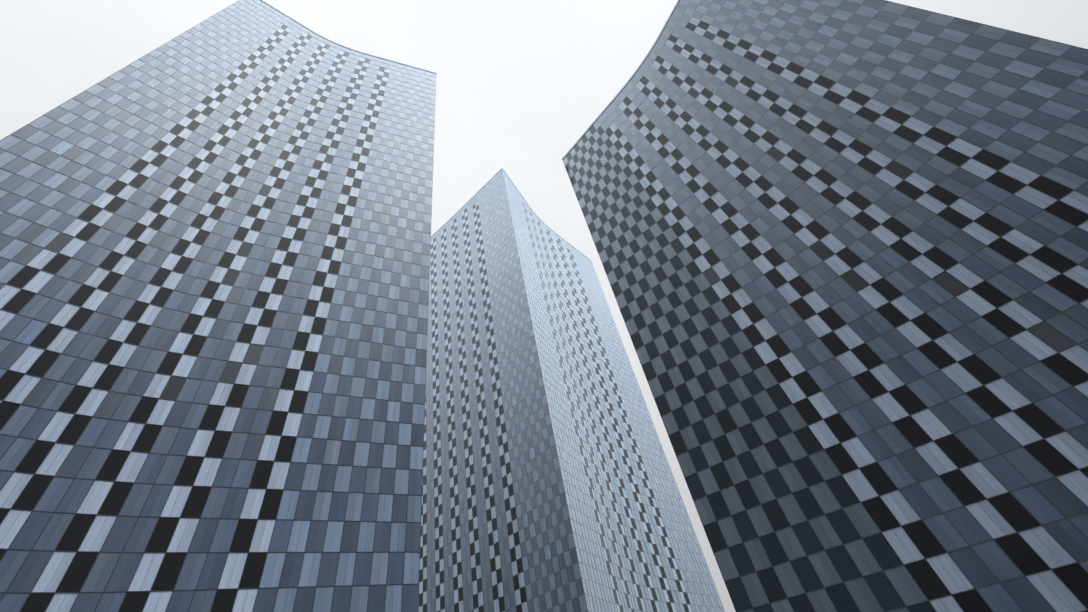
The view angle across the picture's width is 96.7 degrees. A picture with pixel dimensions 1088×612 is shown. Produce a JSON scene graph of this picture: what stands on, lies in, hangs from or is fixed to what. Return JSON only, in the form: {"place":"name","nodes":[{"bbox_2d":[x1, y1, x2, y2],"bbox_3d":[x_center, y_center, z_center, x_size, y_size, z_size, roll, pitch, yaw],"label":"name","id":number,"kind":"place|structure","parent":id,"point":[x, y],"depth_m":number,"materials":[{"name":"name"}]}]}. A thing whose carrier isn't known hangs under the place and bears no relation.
{"place":"outdoors","nodes":[
{"label":"outdoors","id":0,"kind":"place"},
{"bbox_2d":[0,0,436,611],"bbox_3d":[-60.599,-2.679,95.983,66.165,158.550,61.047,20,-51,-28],"label":"tower","id":1,"kind":"structure","parent":0,"point":[214,260],"depth_m":59.45,"materials":[{"name":"grey glass"}]},
{"bbox_2d":[0,0,1087,611],"label":"sky","id":2,"kind":"structure","parent":0,"point":[519,82],"materials":[{"name":"white"}]},
{"bbox_2d":[418,168,724,611],"bbox_3d":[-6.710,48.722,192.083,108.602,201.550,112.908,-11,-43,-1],"label":"tower","id":3,"kind":"structure","parent":0,"point":[549,484],"depth_m":151.99,"materials":[{"name":"grey glass"}]},
{"bbox_2d":[562,0,1087,611],"bbox_3d":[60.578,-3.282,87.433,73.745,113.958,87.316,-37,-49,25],"label":"tower","id":4,"kind":"structure","parent":0,"point":[842,248],"depth_m":58.60,"materials":[{"name":"grey glass"}]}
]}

